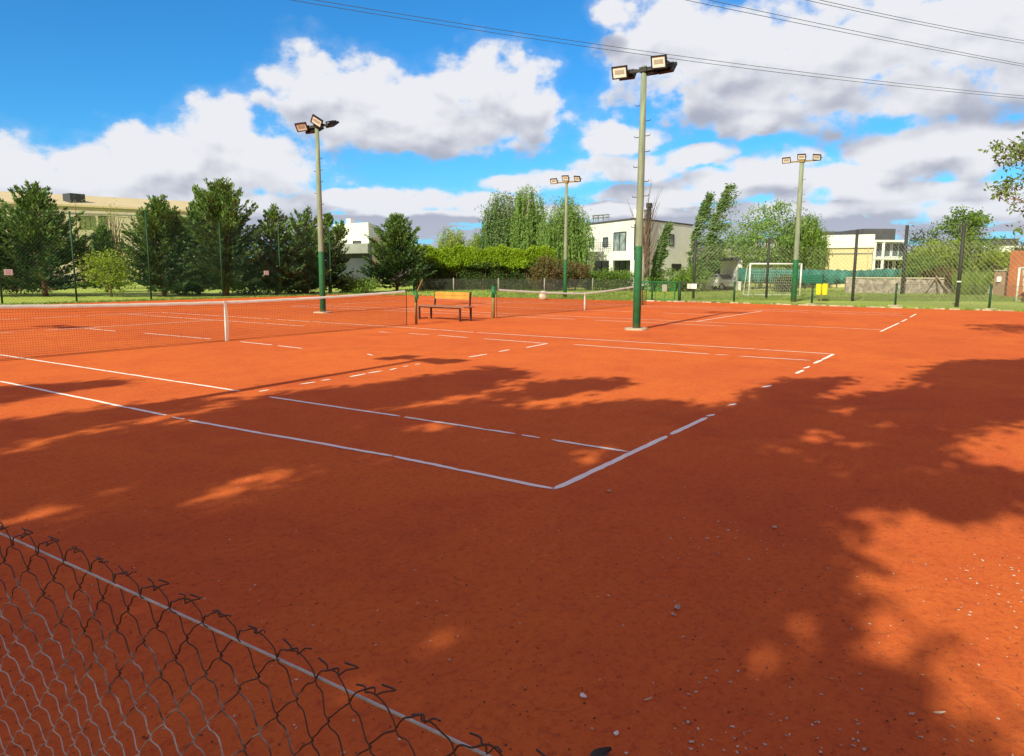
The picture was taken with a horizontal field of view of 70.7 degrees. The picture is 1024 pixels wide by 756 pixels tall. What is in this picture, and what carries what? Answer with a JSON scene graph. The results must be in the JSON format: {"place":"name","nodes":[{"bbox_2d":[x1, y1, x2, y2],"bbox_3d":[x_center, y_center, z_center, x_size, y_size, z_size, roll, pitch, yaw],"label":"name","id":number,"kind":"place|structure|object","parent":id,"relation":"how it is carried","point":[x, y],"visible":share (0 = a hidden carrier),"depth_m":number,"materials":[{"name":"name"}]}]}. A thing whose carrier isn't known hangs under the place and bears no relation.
{"place":"outdoors","nodes":[
{"label":"outdoors","id":0,"kind":"place"},
{"bbox_2d":[0,294,1023,755],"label":"clay ground","id":1,"kind":"structure","parent":0,"point":[836,460],"depth_m":4.62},
{"bbox_2d":[0,521,546,755],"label":"chain link fence","id":2,"kind":"object","parent":1,"relation":"on","point":[439,732],"visible":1,"depth_m":1.04,"materials":[{"name":"metal"}]},
{"bbox_2d":[0,381,554,488],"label":"court line","id":3,"kind":"object","parent":1,"relation":"on","point":[483,474],"visible":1,"depth_m":6.77,"materials":[{"name":"paint"}]},
{"bbox_2d":[3,355,628,451],"bbox_3d":[-8.781,-0.345,13.037,23.700,0.001,0.122,6,10,33],"label":"court line","id":4,"kind":"object","parent":1,"relation":"on","point":[345,408],"visible":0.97,"depth_m":8.38,"materials":[{"name":"paint"}]},
{"bbox_2d":[294,114,338,312],"bbox_3d":[-7.232,-5.963,27.077,1.740,7.420,0.768,6,10,33],"label":"floodlight pole","id":5,"kind":"object","parent":1,"relation":"on","point":[317,127],"visible":0.98,"depth_m":26.88,"materials":[{"name":"metal"}]},
{"bbox_2d":[411,279,422,323],"bbox_3d":[-2.872,-2.257,21.828,0.376,1.466,0.138,-2,9,-18],"label":"net post","id":6,"kind":"object","parent":1,"relation":"on","point":[416,297],"visible":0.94,"depth_m":21.81,"materials":[{"name":"green metal"}]},
{"bbox_2d":[417,291,474,321],"bbox_3d":[-2.192,-2.380,23.817,2.130,0.933,0.626,6,10,36],"label":"park bench","id":7,"kind":"object","parent":1,"relation":"on","point":[442,295],"visible":0.98,"depth_m":23.80,"materials":[{"name":"wood"}]},
{"bbox_2d":[132,314,799,359],"bbox_3d":[-4.332,-1.320,19.751,23.570,0.001,0.262,6,10,33],"label":"court line","id":8,"kind":"object","parent":1,"relation":"on","point":[533,342],"visible":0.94,"depth_m":15.84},
{"bbox_2d":[491,286,495,317],"bbox_3d":[-0.641,-2.551,24.790,0.166,1.200,0.178,6,10,33],"label":"net post","id":9,"kind":"object","parent":1,"relation":"on","point":[493,292],"visible":0.92,"depth_m":24.77,"materials":[{"name":"brown wood"}]},
{"bbox_2d":[164,312,827,353],"bbox_3d":[-3.489,-1.479,20.852,23.737,0.001,0.255,6,10,33],"label":"court line","id":10,"kind":"object","parent":1,"relation":"on","point":[545,336],"visible":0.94,"depth_m":17.72,"materials":[{"name":"paint"}]},
{"bbox_2d":[0,448,1022,755],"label":"pebbles","id":11,"kind":"object","parent":1,"relation":"on","point":[538,648],"visible":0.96,"depth_m":3.02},
{"bbox_2d":[84,521,1023,753],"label":"leaf litter","id":12,"kind":"object","parent":1,"relation":"on","point":[399,739],"visible":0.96,"depth_m":2.87,"materials":[{"name":"plant"}]},
{"bbox_2d":[590,747,611,755],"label":"fallen leaf","id":13,"kind":"object","parent":1,"relation":"on","point":[603,751],"visible":1,"depth_m":2.44,"materials":[{"name":"plant"}]},
{"bbox_2d":[642,281,644,304],"bbox_3d":[6.368,-4.061,35.022,0.146,1.250,0.158,6,10,33],"label":"net post","id":14,"kind":"object","parent":1,"relation":"on","point":[643,282],"visible":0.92,"depth_m":35.00,"materials":[{"name":"brown metal"}]},
{"bbox_2d":[496,284,646,317],"bbox_3d":[3.050,-3.343,30.095,0.058,1.045,13.484,6,10,33],"label":"tennis net","id":15,"kind":"object","parent":14,"relation":"attached to","point":[550,293],"visible":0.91,"depth_m":28.40,"materials":[{"name":"net cord"},{"name":"white fabric"},{"name":"green painted metal"}]},
{"bbox_2d":[611,54,676,330],"bbox_3d":[3.488,-4.820,19.782,1.678,7.392,0.702,6,10,33],"label":"floodlight pole","id":16,"kind":"object","parent":1,"relation":"on","point":[661,64],"visible":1,"depth_m":19.56,"materials":[{"name":"metal"}]},
{"bbox_2d":[271,527,1023,755],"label":"needles","id":17,"kind":"object","parent":1,"relation":"on","point":[693,668],"visible":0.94,"depth_m":2.89,"materials":[{"name":"brown"}]},
{"bbox_2d":[554,354,833,488],"bbox_3d":[3.378,0.176,9.886,0.119,0.001,10.979,6,10,33],"label":"court line","id":18,"kind":"object","parent":1,"relation":"on","point":[591,471],"visible":1,"depth_m":6.49,"materials":[{"name":"paint"}]},
{"bbox_2d":[674,720,865,753],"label":"pebbles","id":19,"kind":"object","parent":1,"relation":"on","point":[737,752],"visible":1,"depth_m":2.51,"materials":[{"name":"grey stone"}]},
{"bbox_2d":[659,554,1013,755],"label":"litter","id":20,"kind":"object","parent":1,"relation":"on","point":[765,744],"visible":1,"depth_m":2.70,"materials":[{"name":"brown plant"}]},
{"bbox_2d":[978,131,1023,235],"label":"overhanging tree","id":21,"kind":"object","parent":1,"relation":"on","point":[1006,186],"visible":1,"depth_m":16.21,"materials":[{"name":"green plant"}]},
{"bbox_3d":[-10.090,-0.557,11.043,0.146,1.200,0.158,6,10,33],"label":"net post","id":22,"kind":"object","parent":1,"relation":"on","visible":0},
{"bbox_2d":[0,290,408,359],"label":"tennis net","id":23,"kind":"object","parent":22,"relation":"attached to","point":[224,310],"visible":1,"depth_m":15.72,"materials":[{"name":"brown"}]},
{"bbox_2d":[0,281,1023,311],"bbox_3d":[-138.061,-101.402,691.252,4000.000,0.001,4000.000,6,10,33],"label":"ground","id":24,"kind":"structure","parent":0,"point":[26,297],"depth_m":44.73,"materials":[{"name":"green plant"}]},
{"bbox_2d":[0,203,38,289],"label":"conifer","id":25,"kind":"object","parent":24,"relation":"on","point":[4,257],"visible":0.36,"depth_m":42.32,"materials":[{"name":"green plant"}]},
{"bbox_2d":[2,275,61,293],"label":"shrub","id":26,"kind":"object","parent":24,"relation":"on","point":[13,289],"visible":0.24,"depth_m":46.32,"materials":[{"name":"green plant"}]},
{"bbox_2d":[0,179,104,295],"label":"conifer","id":27,"kind":"object","parent":24,"relation":"on","point":[35,199],"visible":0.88,"depth_m":42.03,"materials":[{"name":"green plant"}]},
{"bbox_2d":[49,193,123,288],"bbox_3d":[-35.086,-11.235,59.551,6.360,7.891,5.373,-8,12,-44],"label":"sparse tree","id":28,"kind":"object","parent":24,"relation":"on","point":[82,234],"visible":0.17,"depth_m":59.16,"materials":[{"name":"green plant"}]},
{"bbox_2d":[0,191,205,280],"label":"warehouse","id":29,"kind":"structure","parent":24,"relation":"on","point":[88,203],"depth_m":99.95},
{"bbox_2d":[79,215,95,228],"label":"window","id":30,"kind":"structure","parent":29,"relation":"in","point":[86,223],"depth_m":98.48,"materials":[{"name":"glass"}]},
{"bbox_2d":[78,221,131,291],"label":"conifer","id":31,"kind":"object","parent":24,"relation":"on","point":[102,232],"visible":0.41,"depth_m":50.86,"materials":[{"name":"green plant"}]},
{"bbox_2d":[68,247,143,296],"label":"broadleaf tree","id":32,"kind":"object","parent":24,"relation":"on","point":[92,271],"visible":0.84,"depth_m":42.32,"materials":[{"name":"green plant"}]},
{"bbox_2d":[92,197,130,288],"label":"sparse tree","id":33,"kind":"object","parent":24,"relation":"on","point":[115,235],"visible":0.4,"depth_m":58.52,"materials":[{"name":"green plant"}]},
{"bbox_2d":[112,194,211,295],"bbox_3d":[-21.315,-8.029,44.042,5.880,6.235,6.065,6,10,33],"label":"conifer","id":34,"kind":"object","parent":24,"relation":"on","point":[162,212],"visible":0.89,"depth_m":43.08,"materials":[{"name":"green plant"}]},
{"bbox_2d":[160,280,217,294],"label":"shrub","id":35,"kind":"object","parent":24,"relation":"on","point":[195,290],"visible":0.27,"depth_m":47.02,"materials":[{"name":"green plant"}]},
{"bbox_2d":[171,199,210,293],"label":"conifer","id":36,"kind":"object","parent":24,"relation":"on","point":[190,216],"visible":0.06,"depth_m":47.19,"materials":[{"name":"green plant"}]},
{"bbox_2d":[0,209,414,302],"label":"end fence","id":37,"kind":"object","parent":24,"relation":"on","point":[148,265],"visible":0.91,"depth_m":38.00,"materials":[{"name":"green"}]},
{"bbox_2d":[171,177,278,295],"bbox_3d":[-17.697,-8.703,44.591,6.341,7.449,6.055,6,10,33],"label":"conifer","id":38,"kind":"object","parent":24,"relation":"on","point":[216,202],"visible":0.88,"depth_m":43.77,"materials":[{"name":"green plant"}]},
{"bbox_2d":[218,275,279,294],"bbox_3d":[-17.642,-6.559,49.553,4.460,1.728,5.194,6,10,33],"label":"shrub","id":39,"kind":"object","parent":24,"relation":"on","point":[245,291],"visible":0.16,"depth_m":48.69,"materials":[{"name":"green plant"}]},
{"bbox_2d":[239,203,312,294],"bbox_3d":[-15.191,-8.132,45.989,4.521,5.915,4.368,0,8,0],"label":"conifer","id":40,"kind":"object","parent":24,"relation":"on","point":[271,215],"visible":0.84,"depth_m":45.72,"materials":[{"name":"green plant"}]},
{"bbox_2d":[283,205,345,293],"bbox_3d":[-14.131,-8.670,49.153,5.028,6.065,4.898,6,10,33],"label":"conifer","id":41,"kind":"object","parent":24,"relation":"on","point":[304,225],"visible":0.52,"depth_m":48.71,"materials":[{"name":"green plant"}]},
{"bbox_2d":[310,212,354,292],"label":"conifer","id":42,"kind":"object","parent":24,"relation":"on","point":[338,230],"visible":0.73,"depth_m":49.36,"materials":[{"name":"green plant"}]},
{"bbox_2d":[333,274,385,293],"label":"shrub","id":43,"kind":"object","parent":24,"relation":"on","point":[358,286],"visible":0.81,"depth_m":50.97,"materials":[{"name":"green plant"}]},
{"bbox_2d":[334,219,402,281],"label":"gabled house","id":44,"kind":"structure","parent":24,"relation":"on","point":[358,243],"depth_m":92.26,"materials":[{"name":"white paint"}]},
{"bbox_2d":[356,213,437,290],"bbox_3d":[-9.035,-9.762,56.137,5.778,6.203,6.313,6,10,33],"label":"conifer","id":45,"kind":"object","parent":24,"relation":"on","point":[394,249],"visible":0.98,"depth_m":55.29,"materials":[{"name":"green plant"}]},
{"bbox_2d":[433,225,466,248],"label":"willow tree","id":46,"kind":"object","parent":24,"relation":"on","point":[448,243],"visible":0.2,"depth_m":86.11,"materials":[{"name":"green plant"}]},
{"bbox_2d":[465,233,481,247],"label":"willow tree","id":47,"kind":"object","parent":24,"relation":"on","point":[468,244],"visible":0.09,"depth_m":84.10,"materials":[{"name":"green plant"}]},
{"bbox_2d":[414,243,555,289],"bbox_3d":[-2.402,-9.611,62.437,12.317,4.016,3.266,0,8,0],"label":"long hedge","id":48,"kind":"object","parent":24,"relation":"on","point":[464,263],"visible":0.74,"depth_m":61.32,"materials":[{"name":"green plant"}]},
{"bbox_2d":[473,188,525,249],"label":"willow tree","id":49,"kind":"object","parent":24,"relation":"on","point":[495,231],"visible":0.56,"depth_m":76.29,"materials":[{"name":"green plant"}]},
{"bbox_2d":[503,184,550,249],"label":"willow tree","id":50,"kind":"object","parent":24,"relation":"on","point":[525,228],"visible":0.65,"depth_m":75.33,"materials":[{"name":"green plant"}]},
{"bbox_2d":[420,278,633,290],"bbox_3d":[1.611,-7.493,58.377,17.828,1.150,2.161,-2,9,-12],"label":"lawn fence","id":51,"kind":"object","parent":24,"relation":"on","point":[592,282],"visible":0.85,"depth_m":57.58,"materials":[{"name":"grey"}]},
{"bbox_2d":[524,253,576,290],"bbox_3d":[3.190,-8.698,59.481,4.233,3.233,3.834,-3,9,-19],"label":"shrub","id":52,"kind":"object","parent":24,"relation":"on","point":[546,270],"visible":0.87,"depth_m":59.02,"materials":[{"name":"brown plant"}]},
{"bbox_2d":[545,260,577,289],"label":"shrub","id":53,"kind":"object","parent":24,"relation":"on","point":[561,284],"visible":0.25,"depth_m":60.85,"materials":[{"name":"green plant"}]},
{"bbox_2d":[550,175,580,297],"bbox_3d":[3.146,-8.196,42.700,2.076,7.351,0.424,6,10,33],"label":"floodlight pole","id":54,"kind":"object","parent":24,"relation":"on","point":[565,178],"visible":0.98,"depth_m":42.58,"materials":[{"name":"metal"}]},
{"bbox_2d":[533,192,599,285],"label":"willow tree","id":55,"kind":"object","parent":24,"relation":"on","point":[577,239],"visible":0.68,"depth_m":71.35,"materials":[{"name":"green plant"}]},
{"bbox_2d":[558,258,593,290],"bbox_3d":[5.311,-8.755,61.382,3.511,2.809,3.398,-4,9,-27],"label":"shrub","id":56,"kind":"object","parent":24,"relation":"on","point":[581,273],"visible":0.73,"depth_m":60.87,"materials":[{"name":"brown plant"}]},
{"bbox_2d":[577,268,607,289],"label":"shrub","id":57,"kind":"object","parent":24,"relation":"on","point":[587,286],"visible":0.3,"depth_m":62.66,"materials":[{"name":"green plant"}]},
{"bbox_2d":[589,264,628,289],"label":"shrub","id":58,"kind":"object","parent":24,"relation":"on","point":[605,274],"visible":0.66,"depth_m":61.91,"materials":[{"name":"green plant"}]},
{"bbox_2d":[605,269,633,289],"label":"shrub","id":59,"kind":"object","parent":24,"relation":"on","point":[628,277],"visible":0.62,"depth_m":61.86,"materials":[{"name":"green plant"}]},
{"bbox_2d":[577,203,693,286],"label":"white house","id":60,"kind":"structure","parent":24,"relation":"on","point":[614,245],"depth_m":76.59,"materials":[{"name":"white plaster"},{"name":"dark steel"},{"name":"glass"}]},
{"bbox_2d":[593,261,608,274],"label":"window","id":61,"kind":"structure","parent":60,"relation":"in","point":[598,264],"depth_m":79.40,"materials":[{"name":"glass"}]},
{"bbox_2d":[613,231,625,250],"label":"window","id":62,"kind":"structure","parent":60,"relation":"in","point":[619,238],"depth_m":75.41,"materials":[{"name":"glass"}]},
{"bbox_2d":[614,260,629,272],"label":"window","id":63,"kind":"structure","parent":60,"relation":"in","point":[623,264],"depth_m":75.21,"materials":[{"name":"glass"}]},
{"bbox_2d":[627,182,662,291],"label":"bare tree","id":64,"kind":"object","parent":24,"relation":"on","point":[645,245],"visible":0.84,"depth_m":56.96,"materials":[{"name":"brown plant"}]},
{"bbox_2d":[649,221,674,290],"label":"poplar tree","id":65,"kind":"object","parent":24,"relation":"on","point":[660,255],"visible":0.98,"depth_m":59.00,"materials":[{"name":"green plant"}]},
{"bbox_2d":[644,267,696,291],"bbox_3d":[13.012,-8.114,59.685,4.569,2.106,4.547,6,10,33],"label":"shrub","id":66,"kind":"object","parent":24,"relation":"on","point":[671,284],"visible":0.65,"depth_m":59.19,"materials":[{"name":"green plant"}]},
{"bbox_2d":[669,262,718,291],"bbox_3d":[14.575,-8.286,59.274,3.877,2.581,4.147,8,11,41],"label":"shrub","id":67,"kind":"object","parent":24,"relation":"on","point":[699,278],"visible":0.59,"depth_m":58.96,"materials":[{"name":"green plant"}]},
{"bbox_2d":[686,191,716,290],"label":"poplar tree","id":68,"kind":"object","parent":24,"relation":"on","point":[704,211],"visible":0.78,"depth_m":60.70,"materials":[{"name":"green plant"}]},
{"bbox_2d":[689,257,741,290],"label":"carport","id":69,"kind":"object","parent":24,"relation":"on","point":[733,262],"visible":0.1,"depth_m":65.05,"materials":[{"name":"metal"}]},
{"bbox_2d":[697,274,742,289],"bbox_3d":[18.875,-8.787,65.894,1.780,1.460,4.200,-4,10,-28],"label":"parked car","id":70,"kind":"object","parent":24,"relation":"on","point":[723,278],"visible":0.46,"depth_m":64.79,"materials":[{"name":"white"}]},
{"bbox_2d":[700,182,740,290],"bbox_3d":[17.239,-11.601,59.845,3.293,8.998,1.597,1,8,4],"label":"poplar tree","id":71,"kind":"object","parent":24,"relation":"on","point":[711,239],"visible":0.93,"depth_m":59.76,"materials":[{"name":"green plant"}]},
{"bbox_2d":[740,257,774,288],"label":"shrub","id":72,"kind":"object","parent":24,"relation":"on","point":[745,262],"visible":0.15,"depth_m":70.84,"materials":[{"name":"green plant"}]},
{"bbox_2d":[722,199,818,287],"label":"airy tree","id":73,"kind":"object","parent":24,"relation":"on","point":[755,239],"visible":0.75,"depth_m":71.14,"materials":[{"name":"green plant"}]},
{"bbox_2d":[743,263,802,295],"bbox_3d":[17.870,-6.741,49.621,3.578,2.275,1.278,0,8,0],"label":"football goal","id":74,"kind":"object","parent":24,"relation":"on","point":[749,273],"visible":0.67,"depth_m":49.09,"materials":[{"name":"white paint"}]},
{"bbox_2d":[771,273,799,292],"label":"shrub","id":75,"kind":"object","parent":24,"relation":"on","point":[783,279],"visible":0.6,"depth_m":57.16,"materials":[{"name":"green plant"}]},
{"bbox_2d":[782,154,821,301],"bbox_3d":[15.630,-8.060,39.519,2.076,8.126,0.464,6,10,33],"label":"floodlight pole","id":76,"kind":"object","parent":24,"relation":"on","point":[801,158],"visible":0.97,"depth_m":39.37,"materials":[{"name":"black metal"},{"name":"pale concrete"},{"name":"dark steel"}]},
{"bbox_2d":[771,209,836,287],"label":"willow tree","id":77,"kind":"object","parent":24,"relation":"on","point":[817,241],"visible":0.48,"depth_m":73.22,"materials":[{"name":"green plant"}]},
{"bbox_2d":[816,284,827,300],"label":"litter bins","id":78,"kind":"object","parent":24,"relation":"on","point":[822,288],"visible":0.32,"depth_m":40.79,"materials":[{"name":"yellow plastic"}]},
{"bbox_2d":[737,267,912,290],"bbox_3d":[26.736,-8.358,61.481,15.098,2.175,0.978,0,8,0],"label":"windscreen fence","id":79,"kind":"object","parent":24,"relation":"on","point":[831,276],"visible":0.43,"depth_m":61.35,"materials":[{"name":"green"}]},
{"bbox_2d":[763,228,903,286],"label":"cream building","id":80,"kind":"structure","parent":24,"relation":"on","point":[881,237],"depth_m":79.93,"materials":[{"name":"white paint"}]},
{"bbox_2d":[876,243,891,256],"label":"window","id":81,"kind":"structure","parent":80,"relation":"in","point":[887,247],"depth_m":79.75,"materials":[{"name":"glass"}]},
{"bbox_2d":[891,243,903,256],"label":"window","id":82,"kind":"structure","parent":80,"relation":"in","point":[900,247],"depth_m":79.75,"materials":[{"name":"glass"}]},
{"bbox_2d":[646,281,1023,309],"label":"fence","id":83,"kind":"object","parent":24,"relation":"on","point":[813,290],"visible":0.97,"depth_m":35.71,"materials":[{"name":"metal"}]},
{"bbox_2d":[641,281,675,300],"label":"metal gate","id":84,"kind":"structure","parent":83,"relation":"attached to","point":[658,288],"depth_m":39.78,"materials":[{"name":"metal"}]},
{"bbox_2d":[804,274,823,283],"bbox_3d":[15.333,-5.036,36.667,0.860,0.476,0.330,6,10,33],"label":"sign","id":85,"kind":"object","parent":83,"relation":"attached to","point":[814,278],"visible":1,"depth_m":36.53,"materials":[{"name":"metal"}]},
{"bbox_2d":[657,300,1013,310],"bbox_3d":[14.363,-3.611,35.705,17.231,0.088,0.670,6,10,33],"label":"kerb rubble","id":86,"kind":"object","parent":24,"relation":"on","point":[854,306],"visible":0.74,"depth_m":34.47,"materials":[{"name":"concrete"}]},
{"bbox_2d":[692,222,1023,307],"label":"tall fence","id":87,"kind":"object","parent":24,"relation":"on","point":[960,256],"visible":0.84,"depth_m":40.70,"materials":[{"name":"metal"}]},
{"bbox_2d":[844,277,943,293],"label":"stone wall","id":88,"kind":"structure","parent":24,"relation":"on","point":[872,286],"depth_m":56.58,"materials":[{"name":"concrete"}]},
{"bbox_2d":[893,248,952,279],"bbox_3d":[33.556,-8.758,59.083,4.171,3.739,4.031,6,10,33],"label":"shrub","id":89,"kind":"object","parent":24,"relation":"on","point":[928,265],"visible":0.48,"depth_m":58.61,"materials":[{"name":"green plant"}]},
{"bbox_2d":[896,222,950,269],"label":"broadleaf tree","id":90,"kind":"object","parent":24,"relation":"on","point":[932,234],"visible":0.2,"depth_m":78.48,"materials":[{"name":"green plant"}]},
{"bbox_2d":[896,234,976,276],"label":"broadleaf tree","id":91,"kind":"object","parent":24,"relation":"on","point":[931,243],"visible":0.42,"depth_m":60.31,"materials":[{"name":"green plant"}]},
{"bbox_2d":[919,264,962,292],"bbox_3d":[34.319,-7.979,58.271,4.320,2.441,4.015,-6,10,-36],"label":"shrub","id":92,"kind":"object","parent":24,"relation":"on","point":[949,278],"visible":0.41,"depth_m":57.68,"materials":[{"name":"green plant"}]},
{"bbox_2d":[929,204,994,271],"bbox_3d":[40.558,-11.606,64.570,5.046,7.825,5.475,1,8,5],"label":"broadleaf tree","id":93,"kind":"object","parent":24,"relation":"on","point":[976,219],"visible":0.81,"depth_m":64.09,"materials":[{"name":"green plant"}]},
{"bbox_2d":[949,268,978,294],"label":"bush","id":94,"kind":"object","parent":24,"relation":"on","point":[966,283],"visible":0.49,"depth_m":53.15,"materials":[{"name":"plant"}]},
{"bbox_2d":[940,229,1016,274],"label":"broadleaf tree","id":95,"kind":"object","parent":24,"relation":"on","point":[975,251],"visible":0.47,"depth_m":58.58,"materials":[{"name":"green plant"}]},
{"bbox_2d":[965,266,994,294],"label":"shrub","id":96,"kind":"object","parent":24,"relation":"on","point":[987,279],"visible":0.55,"depth_m":53.02,"materials":[{"name":"plant"}]},
{"bbox_2d":[954,238,1018,252],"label":"distant house","id":97,"kind":"structure","parent":24,"relation":"on","point":[1009,242],"depth_m":117.58,"materials":[{"name":"stone"}]},
{"bbox_2d":[969,244,1013,283],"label":"tree","id":98,"kind":"object","parent":24,"relation":"on","point":[990,259],"visible":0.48,"depth_m":57.12,"materials":[{"name":"green plant"}]},
{"bbox_2d":[992,270,1008,295],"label":"gate pillar","id":99,"kind":"structure","parent":24,"relation":"on","point":[1004,276],"depth_m":51.71,"materials":[{"name":"concrete"}]},
{"bbox_2d":[1006,251,1023,297],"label":"orange wall","id":100,"kind":"structure","parent":24,"relation":"on","point":[1014,267],"depth_m":48.76,"materials":[{"name":"paint"}]},
{"bbox_2d":[0,0,1023,260],"label":"sky","id":101,"kind":"structure","parent":0,"point":[138,99],"materials":[{"name":"blue"}]},
{"bbox_2d":[292,0,1023,98],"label":"overhead cable","id":102,"kind":"object","parent":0,"point":[628,52],"visible":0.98,"depth_m":66.33,"materials":[{"name":"grey plastic"}]},
{"bbox_2d":[316,0,1020,95],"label":"overhead cable","id":103,"kind":"object","parent":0,"point":[648,51],"visible":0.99,"depth_m":66.72,"materials":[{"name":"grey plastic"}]},
{"bbox_2d":[687,0,1023,66],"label":"overhead cable","id":104,"kind":"object","parent":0,"point":[844,32],"visible":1,"depth_m":66.21,"materials":[{"name":"grey plastic"}]},
{"bbox_2d":[710,0,1020,63],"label":"overhead cable","id":105,"kind":"object","parent":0,"point":[858,31],"visible":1,"depth_m":66.51,"materials":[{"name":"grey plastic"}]},
{"bbox_2d":[807,0,1019,42],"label":"overhead cable","id":106,"kind":"object","parent":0,"point":[909,22],"visible":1,"depth_m":66.62,"materials":[{"name":"grey plastic"}]},
{"bbox_2d":[821,0,1023,40],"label":"overhead cable","id":107,"kind":"object","parent":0,"point":[918,21],"visible":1,"depth_m":66.76,"materials":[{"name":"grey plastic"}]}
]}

